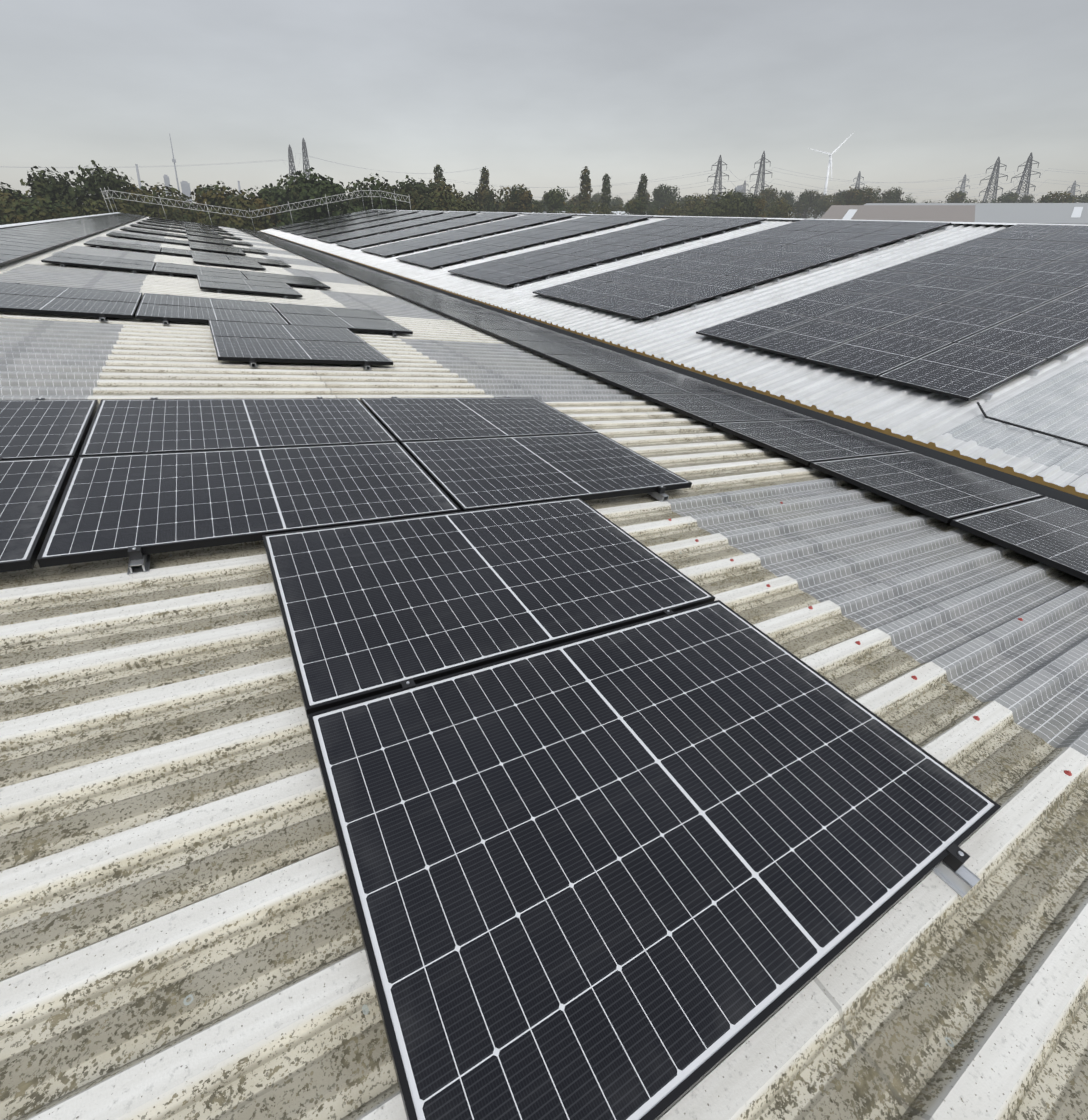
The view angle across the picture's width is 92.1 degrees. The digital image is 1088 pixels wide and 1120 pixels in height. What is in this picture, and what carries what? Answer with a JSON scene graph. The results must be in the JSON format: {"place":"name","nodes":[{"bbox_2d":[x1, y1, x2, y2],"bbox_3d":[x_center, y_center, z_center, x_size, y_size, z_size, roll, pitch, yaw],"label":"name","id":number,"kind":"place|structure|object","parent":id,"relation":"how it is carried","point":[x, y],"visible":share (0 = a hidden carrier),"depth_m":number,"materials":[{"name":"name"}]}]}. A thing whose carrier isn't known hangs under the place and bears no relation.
{"place":"outdoors","nodes":[
{"label":"outdoors","id":0,"kind":"place"},
{"bbox_2d":[0,213,1087,1119],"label":"roof sheet","id":1,"kind":"object","parent":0,"point":[180,935],"visible":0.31,"depth_m":1.49,"materials":[{"name":"beige concrete"}]},
{"bbox_2d":[100,187,410,230],"bbox_3d":[-27.699,-36.187,54.299,28.701,4.093,0.115,-18,38,-24],"label":"metal truss","id":2,"kind":"object","parent":1,"relation":"on","point":[370,190],"visible":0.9,"depth_m":53.61,"materials":[{"name":"silver metal"}]},
{"bbox_2d":[0,226,979,897],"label":"panel mounting clamps","id":3,"kind":"object","parent":1,"relation":"on","point":[956,874],"visible":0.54,"depth_m":2.10,"materials":[{"name":"silver metal"}]},
{"bbox_2d":[0,213,1087,1119],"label":"solar panels","id":4,"kind":"object","parent":1,"relation":"on","point":[616,841],"visible":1,"depth_m":1.77,"materials":[{"name":"black"}]},
{"bbox_2d":[668,502,1071,775],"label":"roof screws","id":5,"kind":"object","parent":1,"relation":"on","point":[1066,772],"visible":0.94,"depth_m":2.26,"materials":[{"name":"red"}]},
{"bbox_2d":[0,0,1087,205],"label":"sky","id":6,"kind":"structure","parent":0,"point":[534,93],"materials":[{"name":"grey"}]},
{"bbox_2d":[623,207,823,218],"bbox_3d":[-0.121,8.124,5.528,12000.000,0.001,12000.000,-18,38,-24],"label":"ground","id":7,"kind":"structure","parent":0,"point":[811,217],"depth_m":558.95,"materials":[{"name":"green plant"}]},
{"bbox_2d":[0,183,29,221],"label":"tree","id":8,"kind":"object","parent":7,"relation":"on","point":[8,185],"depth_m":73.01,"materials":[{"name":"green plant"}]},
{"bbox_2d":[0,182,37,222],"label":"tree","id":9,"kind":"object","parent":7,"relation":"on","point":[13,196],"visible":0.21,"depth_m":72.59,"materials":[{"name":"green plant"}]},
{"bbox_2d":[0,193,51,224],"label":"tree","id":10,"kind":"object","parent":7,"relation":"on","point":[5,202],"visible":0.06,"depth_m":65.41,"materials":[{"name":"green plant"}]},
{"bbox_2d":[0,187,78,223],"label":"tree","id":11,"kind":"object","parent":7,"relation":"on","point":[47,214],"visible":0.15,"depth_m":63.87,"materials":[{"name":"green plant"}]},
{"bbox_2d":[20,166,105,216],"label":"tree","id":12,"kind":"object","parent":7,"relation":"on","point":[40,182],"visible":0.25,"depth_m":69.52,"materials":[{"name":"green plant"}]},
{"bbox_2d":[56,195,139,218],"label":"tree","id":13,"kind":"object","parent":7,"relation":"on","point":[90,202],"visible":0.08,"depth_m":68.49,"materials":[{"name":"green plant"}]},
{"bbox_2d":[49,160,157,216],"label":"tree","id":14,"kind":"object","parent":7,"relation":"on","point":[95,182],"visible":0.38,"depth_m":71.96,"materials":[{"name":"green plant"}]},
{"bbox_2d":[135,164,141,189],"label":"tower","id":15,"kind":"structure","parent":7,"relation":"on","point":[138,177],"depth_m":1711.29,"materials":[{"name":"grey"}]},
{"bbox_2d":[120,181,169,216],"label":"tree","id":16,"kind":"object","parent":7,"relation":"on","point":[145,192],"visible":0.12,"depth_m":74.95,"materials":[{"name":"green plant"}]},
{"bbox_2d":[96,190,197,221],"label":"tree","id":17,"kind":"object","parent":7,"relation":"on","point":[156,211],"visible":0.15,"depth_m":72.40,"materials":[{"name":"green plant"}]},
{"bbox_2d":[163,174,171,195],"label":"skyline tower","id":18,"kind":"structure","parent":7,"relation":"on","point":[166,180],"depth_m":1816.34,"materials":[{"name":"grey"}]},
{"bbox_2d":[150,183,197,214],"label":"tree","id":19,"kind":"object","parent":7,"relation":"on","point":[171,190],"visible":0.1,"depth_m":87.48,"materials":[{"name":"green plant"}]},
{"bbox_2d":[169,133,179,190],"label":"communication tower","id":20,"kind":"structure","parent":7,"relation":"on","point":[173,160],"depth_m":1599.48,"materials":[{"name":"grey metal"}]},
{"bbox_2d":[180,181,191,207],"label":"skyline tower","id":21,"kind":"structure","parent":7,"relation":"on","point":[185,188],"depth_m":1773.39,"materials":[{"name":"grey"}]},
{"bbox_2d":[170,199,203,220],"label":"tree","id":22,"kind":"object","parent":7,"relation":"on","point":[179,214],"visible":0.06,"depth_m":81.58,"materials":[{"name":"green plant"}]},
{"bbox_2d":[180,181,240,222],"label":"tree","id":23,"kind":"object","parent":7,"relation":"on","point":[209,194],"visible":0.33,"depth_m":77.73,"materials":[{"name":"green plant"}]},
{"bbox_2d":[197,197,280,230],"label":"tree","id":24,"kind":"object","parent":7,"relation":"on","point":[231,221],"visible":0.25,"depth_m":72.69,"materials":[{"name":"green plant"}]},
{"bbox_2d":[229,188,285,229],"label":"tree","id":25,"kind":"object","parent":7,"relation":"on","point":[264,202],"visible":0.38,"depth_m":76.89,"materials":[{"name":"green plant"}]},
{"bbox_2d":[253,180,299,226],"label":"tree","id":26,"kind":"object","parent":7,"relation":"on","point":[272,193],"visible":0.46,"depth_m":84.04,"materials":[{"name":"green plant"}]},
{"bbox_2d":[269,171,315,226],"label":"tree","id":27,"kind":"object","parent":7,"relation":"on","point":[291,186],"visible":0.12,"depth_m":84.89,"materials":[{"name":"green plant"}]},
{"bbox_2d":[288,144,296,181],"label":"transmission tower","id":28,"kind":"structure","parent":7,"relation":"on","point":[290,158],"depth_m":371.82,"materials":[{"name":"grey metal"}]},
{"bbox_2d":[277,197,327,223],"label":"tree","id":29,"kind":"object","parent":7,"relation":"on","point":[300,213],"visible":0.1,"depth_m":76.10,"materials":[{"name":"green plant"}]},
{"bbox_2d":[302,138,310,179],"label":"transmission tower","id":30,"kind":"structure","parent":7,"relation":"on","point":[305,155],"depth_m":373.70,"materials":[{"name":"grey metal"}]},
{"bbox_2d":[277,167,362,226],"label":"tree","id":31,"kind":"object","parent":7,"relation":"on","point":[322,187],"visible":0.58,"depth_m":73.97,"materials":[{"name":"green plant"}]},
{"bbox_2d":[340,173,403,214],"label":"tree","id":32,"kind":"object","parent":7,"relation":"on","point":[386,202],"visible":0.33,"depth_m":80.77,"materials":[{"name":"green plant"}]},
{"bbox_2d":[386,175,441,207],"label":"tree","id":33,"kind":"object","parent":7,"relation":"on","point":[418,186],"visible":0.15,"depth_m":95.24,"materials":[{"name":"green plant"}]},
{"bbox_2d":[397,186,440,210],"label":"tree","id":34,"kind":"object","parent":7,"relation":"on","point":[415,198],"visible":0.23,"depth_m":84.63,"materials":[{"name":"green plant"}]},
{"bbox_2d":[416,200,443,210],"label":"tree","id":35,"kind":"object","parent":7,"relation":"on","point":[433,209],"visible":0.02,"depth_m":81.92,"materials":[{"name":"green plant"}]},
{"bbox_2d":[433,164,444,185],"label":"tree","id":36,"kind":"object","parent":7,"relation":"on","point":[438,176],"visible":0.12,"depth_m":134.78,"materials":[{"name":"green plant"}]},
{"bbox_2d":[424,178,468,203],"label":"tree","id":37,"kind":"object","parent":7,"relation":"on","point":[436,186],"visible":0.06,"depth_m":103.69,"materials":[{"name":"green plant"}]},
{"bbox_2d":[419,186,479,211],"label":"tree","id":38,"kind":"object","parent":7,"relation":"on","point":[457,206],"visible":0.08,"depth_m":93.69,"materials":[{"name":"green plant"}]},
{"bbox_2d":[431,192,481,211],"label":"tree","id":39,"kind":"object","parent":7,"relation":"on","point":[469,208],"visible":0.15,"depth_m":93.37,"materials":[{"name":"green plant"}]},
{"bbox_2d":[455,191,486,211],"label":"tree","id":40,"kind":"object","parent":7,"relation":"on","point":[472,202],"visible":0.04,"depth_m":126.65,"materials":[{"name":"green plant"}]},
{"bbox_2d":[462,184,500,211],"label":"tree","id":41,"kind":"object","parent":7,"relation":"on","point":[484,198],"visible":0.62,"depth_m":132.16,"materials":[{"name":"green plant"}]},
{"bbox_2d":[478,166,489,190],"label":"tree","id":42,"kind":"object","parent":7,"relation":"on","point":[484,180],"visible":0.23,"depth_m":144.74,"materials":[{"name":"green plant"}]},
{"bbox_2d":[490,184,539,212],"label":"tree","id":43,"kind":"object","parent":7,"relation":"on","point":[517,201],"visible":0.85,"depth_m":129.13,"materials":[{"name":"green plant"}]},
{"bbox_2d":[525,197,545,211],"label":"tree","id":44,"kind":"object","parent":7,"relation":"on","point":[533,201],"visible":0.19,"depth_m":151.97,"materials":[{"name":"green plant"}]},
{"bbox_2d":[536,186,569,212],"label":"tree","id":45,"kind":"object","parent":7,"relation":"on","point":[552,199],"visible":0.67,"depth_m":147.13,"materials":[{"name":"green plant"}]},
{"bbox_2d":[560,198,590,213],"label":"tree","id":46,"kind":"object","parent":7,"relation":"on","point":[576,210],"visible":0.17,"depth_m":144.41,"materials":[{"name":"green plant"}]},
{"bbox_2d":[568,193,589,209],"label":"tree","id":47,"kind":"object","parent":7,"relation":"on","point":[573,200],"visible":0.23,"depth_m":214.71,"materials":[{"name":"green plant"}]},
{"bbox_2d":[533,211,633,214],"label":"neighbour shed","id":48,"kind":"structure","parent":7,"relation":"on","point":[618,212],"depth_m":159.35,"materials":[{"name":"grey metal"}]},
{"bbox_2d":[577,166,592,211],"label":"tree","id":49,"kind":"object","parent":7,"relation":"on","point":[584,196],"visible":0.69,"depth_m":154.26,"materials":[{"name":"green plant"}]},
{"bbox_2d":[593,193,602,205],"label":"tree","id":50,"kind":"object","parent":7,"relation":"on","point":[596,196],"visible":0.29,"depth_m":312.23,"materials":[{"name":"green plant"}]},
{"bbox_2d":[585,199,616,214],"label":"tree","id":51,"kind":"object","parent":7,"relation":"on","point":[602,210],"visible":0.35,"depth_m":147.40,"materials":[{"name":"green plant"}]},
{"bbox_2d":[600,173,611,209],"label":"tree","id":52,"kind":"object","parent":7,"relation":"on","point":[605,194],"visible":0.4,"depth_m":162.02,"materials":[{"name":"green plant"}]},
{"bbox_2d":[611,197,623,209],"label":"tree","id":53,"kind":"object","parent":7,"relation":"on","point":[618,200],"visible":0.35,"depth_m":282.05,"materials":[{"name":"green plant"}]},
{"bbox_2d":[609,203,625,210],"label":"tree","id":54,"kind":"object","parent":7,"relation":"on","point":[620,207],"visible":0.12,"depth_m":170.71,"materials":[{"name":"green plant"}]},
{"bbox_2d":[619,195,647,214],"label":"tree","id":55,"kind":"object","parent":7,"relation":"on","point":[635,206],"visible":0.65,"depth_m":152.77,"materials":[{"name":"green plant"}]},
{"bbox_2d":[636,173,648,214],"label":"tree","id":56,"kind":"object","parent":7,"relation":"on","point":[641,191],"visible":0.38,"depth_m":165.22,"materials":[{"name":"green plant"}]},
{"bbox_2d":[643,202,660,214],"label":"tree","id":57,"kind":"object","parent":7,"relation":"on","point":[649,211],"visible":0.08,"depth_m":164.69,"materials":[{"name":"green plant"}]},
{"bbox_2d":[647,183,683,210],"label":"tree","id":58,"kind":"object","parent":7,"relation":"on","point":[662,196],"visible":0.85,"depth_m":214.44,"materials":[{"name":"green plant"}]},
{"bbox_2d":[653,201,692,215],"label":"tree","id":59,"kind":"object","parent":7,"relation":"on","point":[668,212],"visible":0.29,"depth_m":147.09,"materials":[{"name":"green plant"}]},
{"bbox_2d":[676,193,713,215],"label":"tree","id":60,"kind":"object","parent":7,"relation":"on","point":[701,205],"visible":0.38,"depth_m":155.03,"materials":[{"name":"green plant"}]},
{"bbox_2d":[683,193,716,215],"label":"tree","id":61,"kind":"object","parent":7,"relation":"on","point":[706,198],"visible":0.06,"depth_m":166.08,"materials":[{"name":"green plant"}]},
{"bbox_2d":[707,155,728,197],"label":"pylon","id":62,"kind":"object","parent":7,"relation":"on","point":[720,161],"visible":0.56,"depth_m":350.41,"materials":[{"name":"grey metal"}]},
{"bbox_2d":[688,189,755,216],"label":"tree","id":63,"kind":"object","parent":7,"relation":"on","point":[721,208],"visible":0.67,"depth_m":137.57,"materials":[{"name":"green plant"}]},
{"bbox_2d":[717,189,756,216],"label":"tree","id":64,"kind":"object","parent":7,"relation":"on","point":[742,197],"visible":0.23,"depth_m":143.82,"materials":[{"name":"green plant"}]},
{"bbox_2d":[738,180,748,196],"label":"pylon","id":65,"kind":"object","parent":7,"relation":"on","point":[744,189],"visible":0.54,"depth_m":700.61,"materials":[{"name":"grey metal"}]},
{"bbox_2d":[747,194,771,217],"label":"tree","id":66,"kind":"object","parent":7,"relation":"on","point":[760,205],"visible":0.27,"depth_m":148.22,"materials":[{"name":"green plant"}]},
{"bbox_2d":[750,151,771,195],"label":"pylon","id":67,"kind":"object","parent":7,"relation":"on","point":[763,173],"visible":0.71,"depth_m":343.75,"materials":[{"name":"grey metal"}]},
{"bbox_2d":[754,194,777,211],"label":"tree","id":68,"kind":"object","parent":7,"relation":"on","point":[768,200],"visible":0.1,"depth_m":216.82,"materials":[{"name":"green plant"}]},
{"bbox_2d":[759,185,790,210],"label":"tree","id":69,"kind":"object","parent":7,"relation":"on","point":[768,192],"visible":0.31,"depth_m":217.89,"materials":[{"name":"green plant"}]},
{"bbox_2d":[752,197,802,217],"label":"tree","id":70,"kind":"object","parent":7,"relation":"on","point":[779,210],"visible":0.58,"depth_m":156.94,"materials":[{"name":"green plant"}]},
{"bbox_2d":[778,191,794,210],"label":"tree","id":71,"kind":"object","parent":7,"relation":"on","point":[791,199],"visible":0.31,"depth_m":257.44,"materials":[{"name":"green plant"}]},
{"bbox_2d":[792,200,812,218],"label":"tree","id":72,"kind":"object","parent":7,"relation":"on","point":[800,215],"visible":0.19,"depth_m":274.64,"materials":[{"name":"green plant"}]},
{"bbox_2d":[790,189,824,218],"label":"tree","id":73,"kind":"object","parent":7,"relation":"on","point":[806,199],"visible":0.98,"depth_m":240.07,"materials":[{"name":"green plant"}]},
{"bbox_2d":[807,194,838,218],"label":"tree","id":74,"kind":"object","parent":7,"relation":"on","point":[827,205],"visible":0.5,"depth_m":242.51,"materials":[{"name":"green plant"}]},
{"bbox_2d":[808,132,853,194],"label":"wind turbine","id":75,"kind":"object","parent":7,"relation":"on","point":[828,170],"visible":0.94,"depth_m":950.82,"materials":[{"name":"white metal"}]},
{"bbox_2d":[827,190,844,204],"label":"tree","id":76,"kind":"object","parent":7,"relation":"on","point":[838,193],"visible":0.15,"depth_m":262.18,"materials":[{"name":"green plant"}]},
{"bbox_2d":[831,186,862,204],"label":"tree","id":77,"kind":"object","parent":7,"relation":"on","point":[848,197],"visible":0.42,"depth_m":212.69,"materials":[{"name":"green plant"}]},
{"bbox_2d":[851,171,864,188],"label":"pylon","id":78,"kind":"object","parent":7,"relation":"on","point":[858,184],"visible":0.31,"depth_m":582.96,"materials":[{"name":"grey metal"}]},
{"bbox_2d":[0,153,1087,202],"bbox_3d":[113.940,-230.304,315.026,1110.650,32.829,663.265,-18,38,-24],"label":"power lines","id":79,"kind":"structure","parent":78,"relation":"attached to","point":[706,181],"depth_m":350.32,"materials":[{"name":"grey metal"}]},
{"bbox_2d":[851,185,882,204],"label":"tree","id":80,"kind":"object","parent":7,"relation":"on","point":[863,197],"visible":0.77,"depth_m":198.61,"materials":[{"name":"green plant"}]},
{"bbox_2d":[876,187,903,202],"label":"tree","id":81,"kind":"object","parent":7,"relation":"on","point":[894,195],"visible":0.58,"depth_m":226.34,"materials":[{"name":"green plant"}]},
{"bbox_2d":[820,205,974,221],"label":"neighbour shed","id":82,"kind":"structure","parent":7,"relation":"on","point":[955,213],"depth_m":58.48,"materials":[{"name":"grey metal"}]},
{"bbox_2d":[899,193,916,202],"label":"tree","id":83,"kind":"object","parent":7,"relation":"on","point":[908,200],"visible":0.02,"depth_m":265.09,"materials":[{"name":"green plant"}]},
{"bbox_2d":[945,189,970,202],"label":"tree","id":84,"kind":"object","parent":7,"relation":"on","point":[958,197],"visible":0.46,"depth_m":242.00,"materials":[{"name":"green plant"}]},
{"bbox_2d":[955,174,969,202],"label":"pylon","id":85,"kind":"object","parent":7,"relation":"on","point":[963,181],"visible":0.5,"depth_m":612.97,"materials":[{"name":"grey metal"}]},
{"bbox_2d":[864,203,1087,224],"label":"neighbour shed","id":86,"kind":"structure","parent":7,"relation":"on","point":[1057,213],"depth_m":70.23,"materials":[{"name":"grey metal"}]},
{"bbox_2d":[979,157,1007,202],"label":"pylon","id":87,"kind":"object","parent":7,"relation":"on","point":[994,190],"visible":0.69,"depth_m":332.57,"materials":[{"name":"grey metal"}]},
{"bbox_2d":[995,190,1021,202],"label":"tree","id":88,"kind":"object","parent":7,"relation":"on","point":[1011,197],"visible":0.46,"depth_m":241.02,"materials":[{"name":"green plant"}]},
{"bbox_2d":[1010,152,1040,202],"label":"pylon","id":89,"kind":"object","parent":7,"relation":"on","point":[1018,189],"visible":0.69,"depth_m":324.03,"materials":[{"name":"grey metal"}]},
{"bbox_2d":[1016,194,1035,202],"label":"tree","id":90,"kind":"object","parent":7,"relation":"on","point":[1025,199],"visible":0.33,"depth_m":253.55,"materials":[{"name":"green plant"}]},
{"bbox_2d":[1035,190,1076,202],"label":"tree","id":91,"kind":"object","parent":7,"relation":"on","point":[1055,198],"visible":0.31,"depth_m":182.04,"materials":[{"name":"green plant"}]},
{"bbox_2d":[1061,194,1083,202],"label":"tree","id":92,"kind":"object","parent":7,"relation":"on","point":[1074,198],"visible":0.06,"depth_m":226.76,"materials":[{"name":"green plant"}]},
{"bbox_2d":[1067,180,1080,195],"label":"pylon","id":93,"kind":"object","parent":7,"relation":"on","point":[1073,187],"visible":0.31,"depth_m":566.17,"materials":[{"name":"grey metal"}]},
{"bbox_2d":[1076,191,1087,202],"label":"tree","id":94,"kind":"object","parent":7,"relation":"on","point":[1085,197],"visible":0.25,"depth_m":246.20,"materials":[{"name":"green plant"}]},
{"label":"building walls","id":95,"kind":"object","parent":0,"visible":0},
{"bbox_2d":[260,210,1087,498],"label":"roof sheet","id":96,"kind":"object","parent":95,"relation":"on","point":[1051,397],"visible":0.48,"depth_m":8.40,"materials":[{"name":"metal"}]},
{"bbox_2d":[280,211,1069,399],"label":"mounting rails","id":97,"kind":"object","parent":96,"relation":"on","point":[1031,372],"visible":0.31,"depth_m":15.52,"materials":[{"name":"silver metal"}]},
{"bbox_2d":[273,210,1087,400],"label":"solar panels","id":98,"kind":"structure","parent":96,"relation":"on","point":[969,320],"depth_m":11.03,"materials":[{"name":"black"}]},
{"bbox_2d":[977,402,1087,446],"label":"cable run","id":99,"kind":"object","parent":96,"relation":"on","point":[1030,429],"visible":1,"depth_m":5.68,"materials":[{"name":"black plastic"}]},
{"bbox_2d":[260,232,1087,509],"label":"valley gutter","id":100,"kind":"object","parent":95,"relation":"on","point":[1062,496],"visible":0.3,"depth_m":6.78,"materials":[{"name":"grey metal"}]},
{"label":"slope","id":101,"kind":"structure","parent":0,"visible":0},
{"bbox_2d":[0,209,1087,227],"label":"ridge cappings","id":102,"kind":"object","parent":101,"relation":"on","point":[17,224],"visible":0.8,"depth_m":18.36,"materials":[{"name":"white metal"}]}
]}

